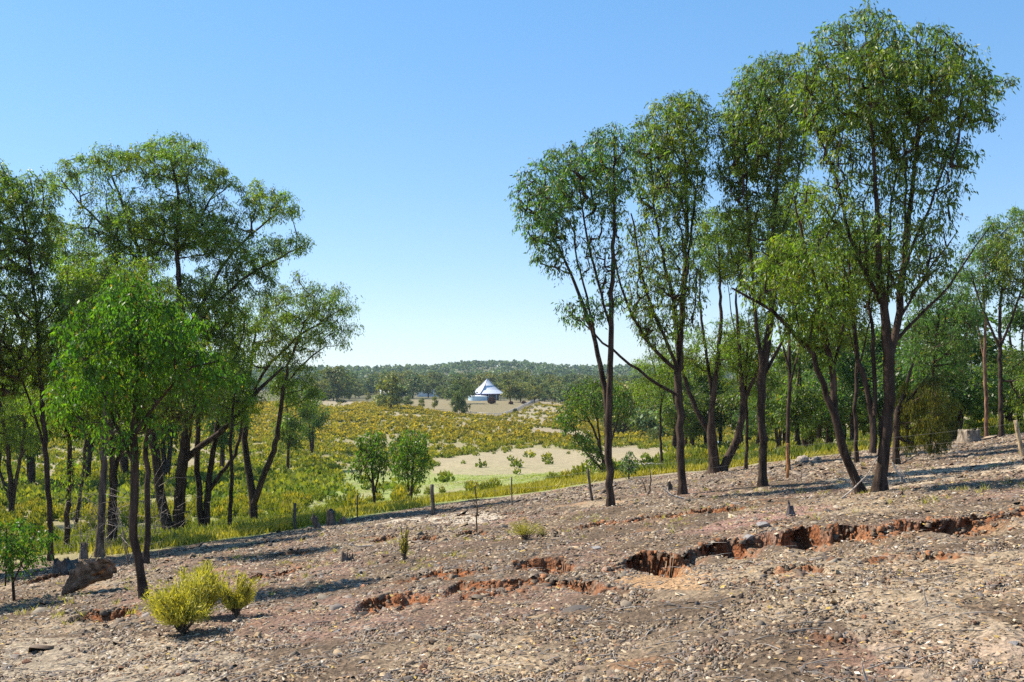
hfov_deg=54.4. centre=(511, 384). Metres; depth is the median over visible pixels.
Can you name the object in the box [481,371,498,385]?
gum tree
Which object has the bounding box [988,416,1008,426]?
shrub
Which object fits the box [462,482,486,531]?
dead sapling
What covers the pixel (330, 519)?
tree stump
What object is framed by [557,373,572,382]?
gum tree
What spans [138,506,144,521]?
shrub
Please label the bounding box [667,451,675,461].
shrub
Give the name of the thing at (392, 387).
gum tree
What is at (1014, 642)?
rock
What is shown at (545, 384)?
gum tree
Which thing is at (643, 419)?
gum tree
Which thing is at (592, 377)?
gum tree
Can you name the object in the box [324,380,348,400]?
gum tree
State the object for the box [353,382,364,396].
gum tree
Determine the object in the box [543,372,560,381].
gum tree
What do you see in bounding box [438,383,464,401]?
gum tree
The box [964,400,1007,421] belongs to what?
gum tree
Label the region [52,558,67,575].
tree stump
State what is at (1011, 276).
gum tree
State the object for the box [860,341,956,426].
gum tree
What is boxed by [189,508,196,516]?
shrub
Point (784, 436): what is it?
gum tree
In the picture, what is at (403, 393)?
gum tree
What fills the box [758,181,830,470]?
gum tree
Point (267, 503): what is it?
shrub
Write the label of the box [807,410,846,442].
gum tree
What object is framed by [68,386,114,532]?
gum tree
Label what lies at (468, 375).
gum tree
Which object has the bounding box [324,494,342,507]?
shrub
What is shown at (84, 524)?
shrub
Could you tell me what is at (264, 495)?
shrub
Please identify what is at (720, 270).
gum tree
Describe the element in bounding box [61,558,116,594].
rock
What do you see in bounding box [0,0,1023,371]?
sky
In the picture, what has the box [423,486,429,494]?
shrub
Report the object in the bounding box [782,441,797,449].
shrub
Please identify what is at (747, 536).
rock
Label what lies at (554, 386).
gum tree
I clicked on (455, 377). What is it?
gum tree
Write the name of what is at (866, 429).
gum tree
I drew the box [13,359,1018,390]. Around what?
distant forest
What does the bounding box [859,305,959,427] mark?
gum tree
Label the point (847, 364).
gum tree
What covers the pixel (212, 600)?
yellow shrub
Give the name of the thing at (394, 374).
gum tree
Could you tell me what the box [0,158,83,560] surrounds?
gum tree
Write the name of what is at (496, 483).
shrub
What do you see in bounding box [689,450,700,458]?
shrub
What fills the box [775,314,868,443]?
gum tree
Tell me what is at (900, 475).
fallen branch
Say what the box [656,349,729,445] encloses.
gum tree
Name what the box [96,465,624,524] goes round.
green grass
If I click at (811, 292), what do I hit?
leaning tree
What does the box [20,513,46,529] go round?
shrub
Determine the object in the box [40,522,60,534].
shrub
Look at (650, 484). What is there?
dead branch
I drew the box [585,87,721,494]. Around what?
gum tree
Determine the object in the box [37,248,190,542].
gum tree
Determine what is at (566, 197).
gum tree
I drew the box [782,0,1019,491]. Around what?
gum tree
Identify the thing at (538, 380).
gum tree
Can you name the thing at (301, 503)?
shrub
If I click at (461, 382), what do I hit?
gum tree
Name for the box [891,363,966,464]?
shrub
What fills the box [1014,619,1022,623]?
rock
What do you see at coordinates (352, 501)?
shrub
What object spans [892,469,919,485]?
fallen branch
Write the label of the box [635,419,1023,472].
undergrowth
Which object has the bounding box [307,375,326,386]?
gum tree
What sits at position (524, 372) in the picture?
gum tree
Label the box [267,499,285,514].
shrub
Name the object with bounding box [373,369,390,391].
gum tree
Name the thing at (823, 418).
gum tree
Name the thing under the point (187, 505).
shrub
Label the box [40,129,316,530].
gum tree
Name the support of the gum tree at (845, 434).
on the ground at (498, 464)
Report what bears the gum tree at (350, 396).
on the ground at (498, 464)
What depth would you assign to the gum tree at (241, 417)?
42.35 m
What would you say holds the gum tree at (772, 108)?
on the ground at (498, 464)
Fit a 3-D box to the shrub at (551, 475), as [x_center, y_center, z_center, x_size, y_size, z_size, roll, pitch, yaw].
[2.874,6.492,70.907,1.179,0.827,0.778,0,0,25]
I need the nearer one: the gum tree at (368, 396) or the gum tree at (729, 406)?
the gum tree at (729, 406)
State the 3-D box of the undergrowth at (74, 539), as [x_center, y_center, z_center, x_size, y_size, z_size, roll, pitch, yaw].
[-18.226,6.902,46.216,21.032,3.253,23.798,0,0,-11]
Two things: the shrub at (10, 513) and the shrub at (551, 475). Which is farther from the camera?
the shrub at (551, 475)
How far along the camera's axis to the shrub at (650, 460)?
73.30 m
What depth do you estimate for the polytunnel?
659.42 m
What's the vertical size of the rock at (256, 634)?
0.095 m
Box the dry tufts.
[0,440,1023,624]
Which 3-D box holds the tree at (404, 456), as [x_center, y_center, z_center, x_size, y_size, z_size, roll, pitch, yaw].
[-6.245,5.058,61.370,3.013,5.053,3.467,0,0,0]
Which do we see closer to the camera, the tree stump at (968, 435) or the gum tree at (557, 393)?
the tree stump at (968, 435)
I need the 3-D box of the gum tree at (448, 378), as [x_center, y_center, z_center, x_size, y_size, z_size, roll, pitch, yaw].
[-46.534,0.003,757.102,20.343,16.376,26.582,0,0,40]
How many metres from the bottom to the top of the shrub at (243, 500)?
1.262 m
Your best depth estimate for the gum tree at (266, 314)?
48.35 m
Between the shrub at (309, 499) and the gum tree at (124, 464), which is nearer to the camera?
the shrub at (309, 499)
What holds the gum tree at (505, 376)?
on the ground at (498, 464)
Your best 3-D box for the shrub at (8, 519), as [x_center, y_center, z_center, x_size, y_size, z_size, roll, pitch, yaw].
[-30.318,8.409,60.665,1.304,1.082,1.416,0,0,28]
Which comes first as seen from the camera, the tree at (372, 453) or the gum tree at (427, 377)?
the tree at (372, 453)
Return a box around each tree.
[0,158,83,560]
[0,348,46,466]
[0,351,56,515]
[4,345,67,482]
[16,334,119,551]
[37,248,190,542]
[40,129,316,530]
[45,262,158,557]
[55,329,130,481]
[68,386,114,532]
[95,301,232,563]
[100,361,142,472]
[127,341,219,475]
[172,261,269,526]
[185,347,257,467]
[210,363,262,526]
[219,270,365,518]
[262,373,326,468]
[297,385,332,452]
[300,373,327,383]
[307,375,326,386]
[313,381,327,401]
[318,364,357,400]
[319,390,331,400]
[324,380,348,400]
[344,374,355,399]
[345,427,393,502]
[349,371,365,380]
[352,386,367,397]
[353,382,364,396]
[358,373,380,394]
[364,391,371,399]
[367,371,386,378]
[371,370,407,407]
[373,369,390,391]
[382,369,402,380]
[385,370,402,392]
[386,426,433,497]
[389,386,407,397]
[392,368,413,382]
[397,373,425,397]
[402,394,414,404]
[416,369,440,389]
[416,379,442,397]
[418,398,424,406]
[425,370,443,386]
[431,396,438,408]
[435,382,447,398]
[436,375,453,385]
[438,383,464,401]
[440,387,453,397]
[446,373,463,387]
[449,399,458,412]
[450,378,477,397]
[451,382,472,413]
[461,371,474,378]
[464,377,475,395]
[470,371,496,389]
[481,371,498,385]
[497,371,517,397]
[499,378,522,400]
[504,121,642,506]
[508,382,534,401]
[509,367,523,380]
[509,368,531,377]
[511,375,522,392]
[519,381,541,400]
[520,374,532,382]
[525,376,547,391]
[525,384,546,401]
[528,372,547,379]
[536,381,551,400]
[540,386,551,401]
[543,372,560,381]
[544,382,563,401]
[546,376,562,393]
[550,381,572,402]
[552,376,641,472]
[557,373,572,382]
[558,382,584,402]
[569,372,582,381]
[577,372,596,380]
[584,375,622,420]
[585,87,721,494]
[589,378,650,433]
[604,400,634,433]
[613,374,630,382]
[622,373,648,386]
[626,313,682,462]
[627,379,673,436]
[646,428,661,439]
[650,363,709,447]
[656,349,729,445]
[656,392,720,444]
[658,204,774,473]
[682,374,729,443]
[697,378,736,444]
[699,50,826,486]
[703,339,782,443]
[718,283,780,468]
[719,387,751,440]
[730,171,870,493]
[730,402,774,446]
[735,360,807,449]
[736,329,842,445]
[738,372,778,439]
[753,391,800,444]
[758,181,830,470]
[767,356,837,448]
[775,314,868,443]
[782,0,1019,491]
[794,422,833,445]
[796,371,859,442]
[802,323,892,440]
[807,210,893,462]
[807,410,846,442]
[822,355,851,439]
[837,345,918,438]
[844,389,869,436]
[857,409,878,435]
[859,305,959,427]
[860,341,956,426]
[877,296,1023,438]
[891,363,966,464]
[899,263,990,450]
[900,321,970,381]
[911,367,982,431]
[946,346,1018,427]
[948,213,1016,436]
[963,406,997,429]
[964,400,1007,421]
[966,204,1023,436]
[968,345,1023,422]
[990,404,1020,421]
[992,299,1023,421]
[1004,329,1023,356]
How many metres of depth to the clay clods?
15.04 m
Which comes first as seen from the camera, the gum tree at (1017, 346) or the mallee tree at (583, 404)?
the mallee tree at (583, 404)
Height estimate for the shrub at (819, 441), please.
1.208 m
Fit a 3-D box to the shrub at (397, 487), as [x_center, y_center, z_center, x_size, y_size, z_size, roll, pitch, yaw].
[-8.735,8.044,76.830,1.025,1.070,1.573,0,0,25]
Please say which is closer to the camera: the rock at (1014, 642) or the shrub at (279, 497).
the rock at (1014, 642)
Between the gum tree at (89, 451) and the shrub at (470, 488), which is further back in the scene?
the gum tree at (89, 451)
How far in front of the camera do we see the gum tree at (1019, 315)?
78.13 m
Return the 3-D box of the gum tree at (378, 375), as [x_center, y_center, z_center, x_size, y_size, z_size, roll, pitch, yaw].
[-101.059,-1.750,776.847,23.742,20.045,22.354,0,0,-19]
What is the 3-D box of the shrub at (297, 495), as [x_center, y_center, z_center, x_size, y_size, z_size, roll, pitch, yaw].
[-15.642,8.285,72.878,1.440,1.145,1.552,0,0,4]
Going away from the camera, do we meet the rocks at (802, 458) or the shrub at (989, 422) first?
the rocks at (802, 458)
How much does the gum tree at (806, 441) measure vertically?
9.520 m
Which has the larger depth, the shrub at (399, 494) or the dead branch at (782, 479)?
the shrub at (399, 494)
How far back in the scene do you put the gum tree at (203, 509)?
44.07 m
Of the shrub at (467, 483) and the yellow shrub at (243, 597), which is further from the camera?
the shrub at (467, 483)
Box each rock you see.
[22,659,31,663]
[61,558,116,594]
[254,632,261,637]
[380,672,394,681]
[403,659,415,667]
[419,663,427,669]
[743,534,753,539]
[756,521,771,527]
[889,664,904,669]
[1008,641,1018,644]
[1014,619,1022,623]
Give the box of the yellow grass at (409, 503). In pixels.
[76,426,1023,556]
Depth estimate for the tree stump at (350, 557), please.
20.54 m
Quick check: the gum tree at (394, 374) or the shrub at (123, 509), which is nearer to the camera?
the shrub at (123, 509)
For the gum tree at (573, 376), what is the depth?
733.61 m
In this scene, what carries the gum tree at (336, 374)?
on the ground at (498, 464)
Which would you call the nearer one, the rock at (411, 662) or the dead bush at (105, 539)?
the rock at (411, 662)
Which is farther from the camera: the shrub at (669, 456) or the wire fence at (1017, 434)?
the shrub at (669, 456)
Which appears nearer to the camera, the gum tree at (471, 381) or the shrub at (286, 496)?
the shrub at (286, 496)
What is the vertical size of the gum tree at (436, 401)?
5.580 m
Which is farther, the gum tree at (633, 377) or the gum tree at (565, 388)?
the gum tree at (633, 377)
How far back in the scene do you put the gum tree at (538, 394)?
482.22 m
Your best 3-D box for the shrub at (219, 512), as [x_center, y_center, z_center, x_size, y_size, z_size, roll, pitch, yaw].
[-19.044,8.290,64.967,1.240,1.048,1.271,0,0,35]
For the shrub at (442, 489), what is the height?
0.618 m
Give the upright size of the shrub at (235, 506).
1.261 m
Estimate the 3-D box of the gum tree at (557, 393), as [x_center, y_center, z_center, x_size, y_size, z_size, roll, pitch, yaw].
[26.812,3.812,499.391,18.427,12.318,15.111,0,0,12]
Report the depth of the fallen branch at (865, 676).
6.59 m
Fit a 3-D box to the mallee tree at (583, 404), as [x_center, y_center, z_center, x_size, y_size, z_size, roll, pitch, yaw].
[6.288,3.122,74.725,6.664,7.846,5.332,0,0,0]
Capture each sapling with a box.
[0,517,60,601]
[31,267,247,598]
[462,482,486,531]
[616,451,639,478]
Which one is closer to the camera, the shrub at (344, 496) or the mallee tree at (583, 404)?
the shrub at (344, 496)
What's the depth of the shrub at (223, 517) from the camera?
53.37 m
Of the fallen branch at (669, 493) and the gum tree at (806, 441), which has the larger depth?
the gum tree at (806, 441)
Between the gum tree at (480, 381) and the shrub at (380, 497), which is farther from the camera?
the gum tree at (480, 381)
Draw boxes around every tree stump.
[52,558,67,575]
[66,557,78,569]
[79,541,88,558]
[311,514,320,528]
[326,508,335,525]
[338,516,346,524]
[340,550,348,561]
[348,553,353,560]
[667,481,672,489]
[785,500,795,516]
[956,428,981,443]
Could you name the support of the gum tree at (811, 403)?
on the ground at (498, 464)
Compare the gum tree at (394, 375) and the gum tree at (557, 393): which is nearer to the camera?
the gum tree at (557, 393)
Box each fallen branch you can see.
[335,536,373,547]
[621,457,662,464]
[662,481,683,499]
[843,457,877,496]
[861,663,867,681]
[892,462,908,482]
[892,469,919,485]
[904,654,933,667]
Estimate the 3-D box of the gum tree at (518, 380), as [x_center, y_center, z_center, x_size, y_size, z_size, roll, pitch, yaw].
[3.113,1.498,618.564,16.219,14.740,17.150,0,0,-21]
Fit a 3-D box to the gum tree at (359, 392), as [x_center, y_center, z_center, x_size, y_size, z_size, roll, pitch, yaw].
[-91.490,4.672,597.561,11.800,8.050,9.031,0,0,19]
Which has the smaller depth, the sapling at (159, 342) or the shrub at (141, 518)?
the sapling at (159, 342)
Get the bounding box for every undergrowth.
[0,504,340,558]
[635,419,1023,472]
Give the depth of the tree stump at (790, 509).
18.82 m
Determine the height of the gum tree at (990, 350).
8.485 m
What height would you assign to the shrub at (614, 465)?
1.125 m
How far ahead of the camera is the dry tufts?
20.36 m
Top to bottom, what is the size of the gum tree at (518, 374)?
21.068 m
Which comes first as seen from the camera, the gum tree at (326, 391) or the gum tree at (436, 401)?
the gum tree at (436, 401)
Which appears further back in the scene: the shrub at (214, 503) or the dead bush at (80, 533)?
the shrub at (214, 503)
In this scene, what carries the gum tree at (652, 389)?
on the ground at (498, 464)
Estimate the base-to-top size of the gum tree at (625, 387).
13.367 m
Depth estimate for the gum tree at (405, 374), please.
760.21 m
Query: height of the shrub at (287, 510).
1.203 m
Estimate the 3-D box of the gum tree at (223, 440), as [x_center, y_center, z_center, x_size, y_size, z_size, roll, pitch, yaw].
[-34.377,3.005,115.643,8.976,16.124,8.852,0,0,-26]
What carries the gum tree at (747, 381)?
on the ground at (498, 464)
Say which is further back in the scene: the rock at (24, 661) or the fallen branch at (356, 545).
the fallen branch at (356, 545)
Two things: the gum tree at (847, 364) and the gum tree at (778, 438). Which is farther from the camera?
the gum tree at (778, 438)
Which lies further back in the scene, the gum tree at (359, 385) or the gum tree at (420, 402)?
the gum tree at (359, 385)
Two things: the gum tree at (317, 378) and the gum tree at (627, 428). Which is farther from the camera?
the gum tree at (317, 378)
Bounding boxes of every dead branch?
[646,468,651,494]
[771,472,794,481]
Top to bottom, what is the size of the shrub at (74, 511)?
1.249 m
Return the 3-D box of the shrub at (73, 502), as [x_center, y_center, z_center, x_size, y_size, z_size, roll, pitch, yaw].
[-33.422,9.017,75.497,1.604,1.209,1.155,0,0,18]
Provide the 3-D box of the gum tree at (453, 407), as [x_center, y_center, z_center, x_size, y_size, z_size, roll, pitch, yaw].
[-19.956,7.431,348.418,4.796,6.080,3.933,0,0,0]
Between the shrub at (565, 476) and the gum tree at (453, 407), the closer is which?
the shrub at (565, 476)
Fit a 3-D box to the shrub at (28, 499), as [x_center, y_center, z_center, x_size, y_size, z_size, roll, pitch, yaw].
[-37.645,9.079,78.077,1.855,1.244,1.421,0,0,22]
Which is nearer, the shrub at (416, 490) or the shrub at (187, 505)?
the shrub at (187, 505)
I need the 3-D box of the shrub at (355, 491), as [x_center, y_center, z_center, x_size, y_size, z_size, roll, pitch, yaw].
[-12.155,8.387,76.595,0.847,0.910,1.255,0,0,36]
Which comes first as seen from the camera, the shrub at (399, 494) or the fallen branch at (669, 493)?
the fallen branch at (669, 493)
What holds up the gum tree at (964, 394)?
on the ground at (498, 464)
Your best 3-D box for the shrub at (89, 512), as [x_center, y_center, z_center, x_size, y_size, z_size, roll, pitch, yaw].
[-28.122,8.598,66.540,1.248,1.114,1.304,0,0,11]
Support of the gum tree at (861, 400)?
on the ground at (498, 464)
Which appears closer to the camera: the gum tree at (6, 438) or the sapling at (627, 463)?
the sapling at (627, 463)
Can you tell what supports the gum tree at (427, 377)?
on the ground at (498, 464)
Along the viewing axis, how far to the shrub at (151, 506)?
71.05 m
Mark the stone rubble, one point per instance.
(431, 641)
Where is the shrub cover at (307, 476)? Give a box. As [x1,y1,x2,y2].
[0,400,1023,506]
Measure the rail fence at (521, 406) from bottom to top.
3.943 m
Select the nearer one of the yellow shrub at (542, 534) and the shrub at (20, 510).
the yellow shrub at (542, 534)
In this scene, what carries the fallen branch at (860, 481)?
on the ground at (498, 464)
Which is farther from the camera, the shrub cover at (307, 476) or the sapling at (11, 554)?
the shrub cover at (307, 476)
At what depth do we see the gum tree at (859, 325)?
39.53 m
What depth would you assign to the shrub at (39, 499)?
77.33 m
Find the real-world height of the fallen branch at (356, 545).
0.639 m
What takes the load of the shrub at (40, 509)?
on the ground at (498, 464)
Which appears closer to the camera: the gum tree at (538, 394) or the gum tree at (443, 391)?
the gum tree at (538, 394)
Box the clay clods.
[16,504,1023,642]
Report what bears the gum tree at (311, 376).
on the ground at (498, 464)
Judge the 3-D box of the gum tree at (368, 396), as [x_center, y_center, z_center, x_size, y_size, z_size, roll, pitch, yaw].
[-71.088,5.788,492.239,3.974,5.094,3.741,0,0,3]
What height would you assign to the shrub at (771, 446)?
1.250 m
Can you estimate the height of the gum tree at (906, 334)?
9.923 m
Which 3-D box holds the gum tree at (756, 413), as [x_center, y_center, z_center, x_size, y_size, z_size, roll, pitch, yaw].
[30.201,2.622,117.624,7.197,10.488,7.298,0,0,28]
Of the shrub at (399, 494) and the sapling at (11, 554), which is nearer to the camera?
the sapling at (11, 554)
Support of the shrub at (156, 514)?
on the ground at (498, 464)
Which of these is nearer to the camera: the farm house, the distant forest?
the farm house
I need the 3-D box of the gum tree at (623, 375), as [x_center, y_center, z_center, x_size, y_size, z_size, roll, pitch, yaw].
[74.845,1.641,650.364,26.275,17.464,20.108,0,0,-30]
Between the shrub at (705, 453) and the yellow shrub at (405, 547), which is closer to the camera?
the yellow shrub at (405, 547)
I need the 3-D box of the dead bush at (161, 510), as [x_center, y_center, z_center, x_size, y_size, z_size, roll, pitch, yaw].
[-13.351,5.248,38.331,2.873,3.240,2.992,0,0,-42]
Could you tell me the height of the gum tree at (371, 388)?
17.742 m
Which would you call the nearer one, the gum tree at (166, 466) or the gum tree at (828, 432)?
the gum tree at (828, 432)
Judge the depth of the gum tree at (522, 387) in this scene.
467.97 m
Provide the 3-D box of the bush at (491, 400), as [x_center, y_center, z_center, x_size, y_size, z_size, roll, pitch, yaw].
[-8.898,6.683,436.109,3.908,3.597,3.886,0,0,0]
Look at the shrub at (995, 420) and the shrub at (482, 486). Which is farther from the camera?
the shrub at (995, 420)
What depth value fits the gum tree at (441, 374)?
764.69 m
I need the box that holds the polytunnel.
[417,391,427,396]
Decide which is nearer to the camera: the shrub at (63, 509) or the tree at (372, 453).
the tree at (372, 453)
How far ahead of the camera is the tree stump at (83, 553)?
33.82 m
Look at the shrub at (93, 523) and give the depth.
58.94 m
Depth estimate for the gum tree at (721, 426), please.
129.14 m
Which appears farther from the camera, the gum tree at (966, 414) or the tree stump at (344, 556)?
the gum tree at (966, 414)
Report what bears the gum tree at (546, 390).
on the ground at (498, 464)
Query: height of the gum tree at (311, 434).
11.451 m
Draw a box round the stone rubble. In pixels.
[0,438,1023,681]
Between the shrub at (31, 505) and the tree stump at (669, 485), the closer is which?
the tree stump at (669, 485)
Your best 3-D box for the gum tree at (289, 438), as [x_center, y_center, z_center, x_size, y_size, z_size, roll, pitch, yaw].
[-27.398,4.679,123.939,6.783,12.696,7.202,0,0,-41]
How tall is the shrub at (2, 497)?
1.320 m
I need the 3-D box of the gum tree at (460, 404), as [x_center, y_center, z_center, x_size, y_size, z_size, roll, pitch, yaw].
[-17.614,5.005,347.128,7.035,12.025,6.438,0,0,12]
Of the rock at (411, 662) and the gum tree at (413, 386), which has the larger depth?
the gum tree at (413, 386)
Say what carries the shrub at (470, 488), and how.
on the ground at (498, 464)
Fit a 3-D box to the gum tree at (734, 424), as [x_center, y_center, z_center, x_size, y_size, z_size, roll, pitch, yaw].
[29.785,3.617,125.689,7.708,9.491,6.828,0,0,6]
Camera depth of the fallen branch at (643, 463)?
60.75 m
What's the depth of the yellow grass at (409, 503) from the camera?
48.01 m
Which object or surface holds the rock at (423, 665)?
on the ground at (498, 464)
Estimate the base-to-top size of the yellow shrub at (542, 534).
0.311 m
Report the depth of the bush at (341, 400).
457.22 m
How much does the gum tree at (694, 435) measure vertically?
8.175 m
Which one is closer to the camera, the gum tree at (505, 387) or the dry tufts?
the dry tufts
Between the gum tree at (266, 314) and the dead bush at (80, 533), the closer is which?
the dead bush at (80, 533)
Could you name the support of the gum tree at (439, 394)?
on the ground at (498, 464)
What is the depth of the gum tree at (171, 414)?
26.54 m
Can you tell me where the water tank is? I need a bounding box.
[468,395,486,400]
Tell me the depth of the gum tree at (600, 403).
235.11 m
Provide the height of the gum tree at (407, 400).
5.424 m
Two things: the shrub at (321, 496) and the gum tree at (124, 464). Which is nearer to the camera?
the shrub at (321, 496)
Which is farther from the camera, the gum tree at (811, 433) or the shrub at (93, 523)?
the gum tree at (811, 433)
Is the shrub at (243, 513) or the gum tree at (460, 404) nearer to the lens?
the shrub at (243, 513)
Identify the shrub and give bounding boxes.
[0,495,6,506]
[0,508,21,520]
[1,514,22,529]
[15,501,28,516]
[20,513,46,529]
[21,493,39,504]
[25,501,37,509]
[31,505,44,517]
[32,497,42,506]
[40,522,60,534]
[43,504,61,519]
[55,503,65,511]
[61,498,80,507]
[62,504,85,518]
[72,521,92,533]
[80,506,97,520]
[86,515,106,528]
[118,504,128,517]
[118,510,139,526]
[137,514,144,522]
[138,501,156,510]
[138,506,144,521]
[140,566,218,633]
[151,508,158,520]
[172,512,191,524]
[174,558,231,616]
[185,500,193,509]
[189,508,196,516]
[210,496,224,509]
[210,505,227,518]
[210,568,260,617]
[219,496,228,508]
[219,514,237,520]
[224,499,242,515]
[233,493,245,499]
[236,497,248,505]
[237,506,248,516]
[258,496,279,510]
[260,491,270,498]
[267,492,283,501]
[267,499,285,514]
[273,500,304,515]
[281,492,290,500]
[282,497,309,509]
[289,491,305,501]
[305,494,313,503]
[313,488,326,501]
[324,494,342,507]
[333,489,361,507]
[343,493,367,506]
[348,488,360,496]
[365,495,372,501]
[375,492,384,500]
[390,487,410,500]
[391,483,402,491]
[398,524,409,560]
[402,481,420,495]
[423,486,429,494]
[439,486,445,492]
[463,480,474,487]
[463,480,482,491]
[477,480,495,490]
[488,477,501,487]
[508,519,544,538]
[536,523,549,536]
[546,471,556,479]
[557,468,573,478]
[572,466,584,475]
[601,461,619,471]
[640,457,654,462]
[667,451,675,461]
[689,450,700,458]
[696,449,722,461]
[767,441,780,453]
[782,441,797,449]
[813,437,822,445]
[847,444,853,456]
[977,415,995,429]
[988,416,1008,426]
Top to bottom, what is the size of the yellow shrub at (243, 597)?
0.668 m
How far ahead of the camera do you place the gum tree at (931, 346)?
43.49 m
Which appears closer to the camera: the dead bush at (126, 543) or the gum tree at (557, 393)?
the dead bush at (126, 543)
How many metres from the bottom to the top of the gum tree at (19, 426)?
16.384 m
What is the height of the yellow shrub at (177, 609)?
0.864 m
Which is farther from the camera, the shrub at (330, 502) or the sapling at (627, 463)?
the shrub at (330, 502)
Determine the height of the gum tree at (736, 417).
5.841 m
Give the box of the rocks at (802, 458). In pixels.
[795,455,820,462]
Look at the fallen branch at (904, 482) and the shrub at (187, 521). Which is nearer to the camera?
the fallen branch at (904, 482)
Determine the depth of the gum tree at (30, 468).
97.34 m
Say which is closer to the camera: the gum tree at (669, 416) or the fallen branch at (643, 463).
the fallen branch at (643, 463)
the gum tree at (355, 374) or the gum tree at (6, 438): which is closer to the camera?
the gum tree at (6, 438)
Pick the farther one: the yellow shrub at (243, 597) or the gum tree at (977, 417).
the gum tree at (977, 417)
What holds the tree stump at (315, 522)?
on the ground at (498, 464)
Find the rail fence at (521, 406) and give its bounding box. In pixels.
[465,398,548,414]
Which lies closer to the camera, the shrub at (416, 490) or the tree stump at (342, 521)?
the tree stump at (342, 521)
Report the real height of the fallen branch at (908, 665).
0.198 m
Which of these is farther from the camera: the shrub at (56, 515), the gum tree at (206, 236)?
the shrub at (56, 515)
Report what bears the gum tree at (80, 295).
on the ground at (498, 464)
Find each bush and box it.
[53,477,123,546]
[57,480,154,554]
[75,461,180,565]
[121,477,215,535]
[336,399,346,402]
[487,397,495,403]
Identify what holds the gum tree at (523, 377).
on the ground at (498, 464)
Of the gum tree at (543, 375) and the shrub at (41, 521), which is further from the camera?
the gum tree at (543, 375)
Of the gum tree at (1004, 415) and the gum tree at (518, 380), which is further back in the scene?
the gum tree at (518, 380)
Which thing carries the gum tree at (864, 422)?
on the ground at (498, 464)
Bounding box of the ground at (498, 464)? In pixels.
[0,366,1023,681]
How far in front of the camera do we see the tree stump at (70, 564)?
28.61 m
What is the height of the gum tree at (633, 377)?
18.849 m
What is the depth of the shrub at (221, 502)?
71.27 m
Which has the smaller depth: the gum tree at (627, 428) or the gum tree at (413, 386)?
the gum tree at (627, 428)
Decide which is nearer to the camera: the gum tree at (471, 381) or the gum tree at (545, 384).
the gum tree at (545, 384)
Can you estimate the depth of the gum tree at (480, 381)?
586.79 m
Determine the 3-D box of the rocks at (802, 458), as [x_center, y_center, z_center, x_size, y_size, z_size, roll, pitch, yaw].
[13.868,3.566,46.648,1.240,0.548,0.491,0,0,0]
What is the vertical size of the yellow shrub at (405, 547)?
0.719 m
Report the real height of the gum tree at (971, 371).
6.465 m
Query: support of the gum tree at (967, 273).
on the ground at (498, 464)
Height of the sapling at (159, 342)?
6.166 m
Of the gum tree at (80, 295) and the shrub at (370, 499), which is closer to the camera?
the gum tree at (80, 295)
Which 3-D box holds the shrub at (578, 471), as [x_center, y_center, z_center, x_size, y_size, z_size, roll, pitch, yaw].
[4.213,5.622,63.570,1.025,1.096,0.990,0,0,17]
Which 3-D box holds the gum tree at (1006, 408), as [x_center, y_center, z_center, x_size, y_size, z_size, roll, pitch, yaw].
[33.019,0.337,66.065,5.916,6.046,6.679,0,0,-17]
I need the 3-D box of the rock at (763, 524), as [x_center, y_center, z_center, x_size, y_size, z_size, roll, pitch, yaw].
[4.384,2.440,17.378,0.233,0.104,0.254,0,0,-9]
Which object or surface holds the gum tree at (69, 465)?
on the ground at (498, 464)
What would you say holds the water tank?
on the ground at (498, 464)
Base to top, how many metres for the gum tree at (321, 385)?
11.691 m
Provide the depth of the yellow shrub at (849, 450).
45.88 m
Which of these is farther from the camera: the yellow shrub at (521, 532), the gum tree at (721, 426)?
the gum tree at (721, 426)
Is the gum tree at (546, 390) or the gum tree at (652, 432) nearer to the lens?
the gum tree at (652, 432)
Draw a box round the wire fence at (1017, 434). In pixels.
[20,420,1023,555]
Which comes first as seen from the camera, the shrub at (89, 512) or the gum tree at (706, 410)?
the shrub at (89, 512)
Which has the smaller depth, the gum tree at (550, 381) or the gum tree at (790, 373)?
the gum tree at (790, 373)
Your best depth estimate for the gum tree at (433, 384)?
619.18 m
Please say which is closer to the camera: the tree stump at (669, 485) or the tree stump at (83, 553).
the tree stump at (83, 553)
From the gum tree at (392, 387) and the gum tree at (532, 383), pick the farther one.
the gum tree at (532, 383)
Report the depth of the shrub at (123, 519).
60.78 m
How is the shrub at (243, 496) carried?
on the ground at (498, 464)
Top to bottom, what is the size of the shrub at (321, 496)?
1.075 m
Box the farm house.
[473,379,503,400]
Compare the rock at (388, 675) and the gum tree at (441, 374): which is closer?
the rock at (388, 675)

